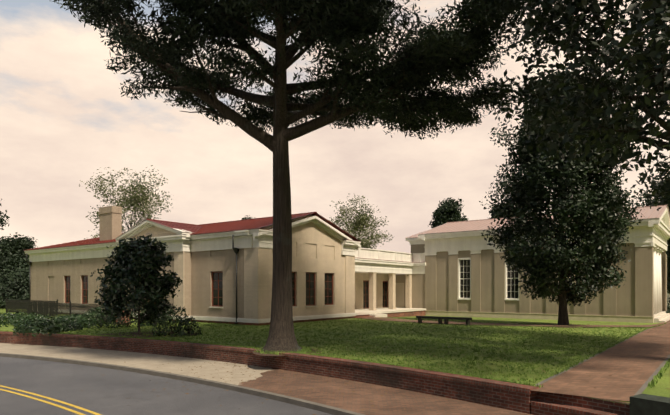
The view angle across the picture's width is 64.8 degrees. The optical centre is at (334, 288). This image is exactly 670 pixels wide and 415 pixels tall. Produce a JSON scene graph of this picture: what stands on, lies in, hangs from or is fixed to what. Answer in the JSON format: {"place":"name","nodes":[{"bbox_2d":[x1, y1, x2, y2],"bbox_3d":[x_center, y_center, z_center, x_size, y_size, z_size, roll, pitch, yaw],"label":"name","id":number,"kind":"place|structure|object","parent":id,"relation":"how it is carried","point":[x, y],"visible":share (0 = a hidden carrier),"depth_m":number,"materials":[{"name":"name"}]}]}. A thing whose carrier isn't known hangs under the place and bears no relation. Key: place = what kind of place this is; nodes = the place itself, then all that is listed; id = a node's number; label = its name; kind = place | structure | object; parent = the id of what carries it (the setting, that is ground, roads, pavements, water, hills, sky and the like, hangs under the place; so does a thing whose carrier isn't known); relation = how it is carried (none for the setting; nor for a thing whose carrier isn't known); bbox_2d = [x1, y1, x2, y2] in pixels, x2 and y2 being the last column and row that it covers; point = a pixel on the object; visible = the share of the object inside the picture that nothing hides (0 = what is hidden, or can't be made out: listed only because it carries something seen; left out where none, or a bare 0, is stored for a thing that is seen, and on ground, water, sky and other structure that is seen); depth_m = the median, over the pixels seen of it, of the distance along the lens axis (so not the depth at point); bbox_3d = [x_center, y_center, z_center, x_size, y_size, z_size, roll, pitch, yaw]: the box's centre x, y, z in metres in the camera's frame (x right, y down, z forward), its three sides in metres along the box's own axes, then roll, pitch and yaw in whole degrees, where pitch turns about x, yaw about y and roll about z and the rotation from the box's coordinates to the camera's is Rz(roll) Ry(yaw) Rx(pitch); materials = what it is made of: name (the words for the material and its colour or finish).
{"place":"outdoors","nodes":[
{"label":"outdoors","id":0,"kind":"place"},
{"bbox_2d":[0,357,331,414],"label":"road asphalt","id":1,"kind":"structure","parent":0,"point":[106,391],"depth_m":13.95,"materials":[{"name":"grey asphalt"}]},
{"bbox_2d":[0,389,85,414],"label":"yellow road line","id":2,"kind":"object","parent":1,"relation":"on","point":[71,410],"visible":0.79,"depth_m":13.08,"materials":[{"name":"paint"}]},
{"bbox_2d":[0,385,100,414],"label":"yellow road line","id":3,"kind":"object","parent":1,"relation":"on","point":[84,409],"visible":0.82,"depth_m":13.31,"materials":[{"name":"paint"}]},
{"bbox_2d":[0,353,363,414],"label":"curb","id":4,"kind":"structure","parent":1,"relation":"on","point":[297,402],"depth_m":15.35,"materials":[{"name":"concrete"}]},
{"bbox_2d":[70,321,669,414],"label":"leaf litter","id":5,"kind":"object","parent":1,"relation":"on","point":[362,354],"visible":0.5,"depth_m":18.05,"materials":[{"name":"brown plant"}]},
{"bbox_2d":[0,343,532,414],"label":"sidewalk","id":6,"kind":"structure","parent":0,"point":[392,401],"depth_m":15.05,"materials":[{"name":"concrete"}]},
{"bbox_2d":[531,405,579,414],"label":"low walk wall","id":7,"kind":"structure","parent":6,"relation":"on","point":[536,410],"depth_m":11.10,"materials":[{"name":"brick"}]},
{"bbox_2d":[531,400,619,414],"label":"low walk wall cap","id":8,"kind":"object","parent":7,"relation":"on","point":[564,407],"visible":0.98,"depth_m":10.79,"materials":[{"name":"brown brick"}]},
{"bbox_2d":[0,304,669,404],"bbox_3d":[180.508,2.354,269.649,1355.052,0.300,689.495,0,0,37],"label":"lawn ground","id":9,"kind":"structure","parent":0,"point":[660,387],"depth_m":22.42,"materials":[{"name":"green plant"}]},
{"bbox_2d":[0,199,9,266],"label":"dark tree","id":10,"kind":"object","parent":9,"relation":"on","point":[2,223],"visible":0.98,"depth_m":62.80,"materials":[{"name":"green plant"}]},
{"bbox_2d":[0,251,28,308],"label":"thicket","id":11,"kind":"object","parent":9,"relation":"on","point":[14,285],"visible":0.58,"depth_m":57.38,"materials":[{"name":"green plant"}]},
{"bbox_2d":[0,232,37,273],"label":"dark tree","id":12,"kind":"object","parent":9,"relation":"on","point":[18,246],"visible":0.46,"depth_m":79.01,"materials":[{"name":"green plant"}]},
{"bbox_2d":[6,298,172,324],"bbox_3d":[-21.231,1.524,40.599,23.455,1.360,3.896,0,0,37],"label":"iron fence","id":13,"kind":"object","parent":9,"relation":"on","point":[53,309],"visible":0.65,"depth_m":38.29,"materials":[{"name":"metal"}]},
{"bbox_2d":[0,303,201,336],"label":"hedge shrubs","id":14,"kind":"object","parent":9,"relation":"on","point":[23,322],"visible":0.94,"depth_m":27.46,"materials":[{"name":"green plant"}]},
{"bbox_2d":[79,165,173,238],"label":"spring tree","id":15,"kind":"object","parent":9,"relation":"on","point":[135,200],"visible":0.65,"depth_m":72.72,"materials":[{"name":"green plant"}]},
{"bbox_2d":[90,233,182,333],"bbox_3d":[-9.684,-0.197,25.425,4.676,4.907,4.075,0,0,37],"label":"magnolia tree","id":16,"kind":"object","parent":9,"relation":"on","point":[137,263],"visible":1,"depth_m":24.56,"materials":[{"name":"green plant"}]},
{"bbox_2d":[23,206,360,325],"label":"building","id":17,"kind":"structure","parent":9,"relation":"on","point":[223,271],"depth_m":35.41,"materials":[{"name":"beige paint"}]},
{"bbox_2d":[0,331,538,413],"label":"retaining wall","id":18,"kind":"structure","parent":9,"relation":"on","point":[500,398],"depth_m":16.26,"materials":[{"name":"brick"}]},
{"bbox_2d":[49,0,534,352],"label":"cedar tree","id":19,"kind":"object","parent":9,"relation":"on","point":[342,25],"visible":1,"depth_m":16.65,"materials":[{"name":"green plant"}]},
{"bbox_2d":[96,324,593,355],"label":"mulch beds","id":20,"kind":"object","parent":9,"relation":"on","point":[255,352],"visible":0.29,"depth_m":24.72,"materials":[{"name":"brown soil"}]},
{"bbox_2d":[329,193,392,248],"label":"spring tree","id":21,"kind":"object","parent":9,"relation":"on","point":[357,226],"visible":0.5,"depth_m":81.95,"materials":[{"name":"green plant"}]},
{"bbox_2d":[354,248,425,317],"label":"loggia connector","id":22,"kind":"object","parent":9,"relation":"on","point":[389,283],"visible":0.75,"depth_m":47.84,"materials":[{"name":"paint"}]},
{"bbox_2d":[416,316,471,325],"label":"garden benches","id":23,"kind":"object","parent":9,"relation":"on","point":[440,318],"visible":0.81,"depth_m":32.38,"materials":[{"name":"black metal"}]},
{"bbox_2d":[428,197,467,227],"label":"dark tree","id":24,"kind":"object","parent":9,"relation":"on","point":[449,210],"visible":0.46,"depth_m":109.11,"materials":[{"name":"green plant"}]},
{"bbox_2d":[489,202,515,218],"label":"dark tree","id":25,"kind":"object","parent":9,"relation":"on","point":[492,214],"visible":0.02,"depth_m":109.25,"materials":[{"name":"green plant"}]},
{"bbox_2d":[406,205,669,322],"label":"building","id":26,"kind":"structure","parent":9,"relation":"on","point":[468,273],"depth_m":44.89,"materials":[{"name":"beige paint"}]},
{"bbox_2d":[479,67,643,324],"bbox_3d":[13.690,-5.460,32.221,9.169,15.496,9.112,0,0,37],"label":"maple tree","id":27,"kind":"object","parent":9,"relation":"on","point":[585,206],"visible":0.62,"depth_m":30.25,"materials":[{"name":"green plant"}]},
{"bbox_2d":[477,0,669,210],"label":"oak tree","id":28,"kind":"object","parent":9,"relation":"on","point":[647,74],"visible":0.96,"depth_m":14.09,"materials":[{"name":"green plant"}]},
{"bbox_2d":[537,391,629,414],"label":"walk riser","id":29,"kind":"object","parent":9,"relation":"on","point":[608,405],"visible":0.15,"depth_m":10.69,"materials":[{"name":"brick"}]},
{"bbox_2d":[525,327,669,400],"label":"brick walkway","id":30,"kind":"structure","parent":9,"relation":"on","point":[627,370],"depth_m":14.11,"materials":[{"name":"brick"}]},
{"bbox_2d":[638,190,659,206],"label":"dark tree","id":31,"kind":"object","parent":9,"relation":"on","point":[647,202],"visible":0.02,"depth_m":93.48,"materials":[{"name":"green plant"}]},
{"bbox_2d":[630,394,669,414],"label":"old mossy wall","id":32,"kind":"structure","parent":9,"relation":"on","point":[644,404],"depth_m":9.47,"materials":[{"name":"stone"}]},
{"bbox_2d":[645,174,669,287],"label":"dark tree","id":33,"kind":"object","parent":9,"relation":"on","point":[666,201],"visible":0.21,"depth_m":57.93,"materials":[{"name":"green plant"}]},
{"bbox_2d":[654,203,669,293],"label":"dark tree","id":34,"kind":"object","parent":9,"relation":"on","point":[668,289],"visible":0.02,"depth_m":63.90,"materials":[{"name":"green plant"}]},
{"bbox_2d":[666,298,669,312],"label":"shrubs","id":35,"kind":"object","parent":9,"relation":"on","point":[668,309],"visible":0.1,"depth_m":50.22,"materials":[{"name":"green plant"}]},
{"bbox_2d":[0,0,669,252],"label":"sky","id":36,"kind":"structure","parent":0,"point":[65,117],"materials":[{"name":"white"}]},
{"bbox_2d":[363,317,669,326],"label":"footpath","id":37,"kind":"structure","parent":0,"point":[667,324],"depth_m":32.98,"materials":[{"name":"grey concrete"}]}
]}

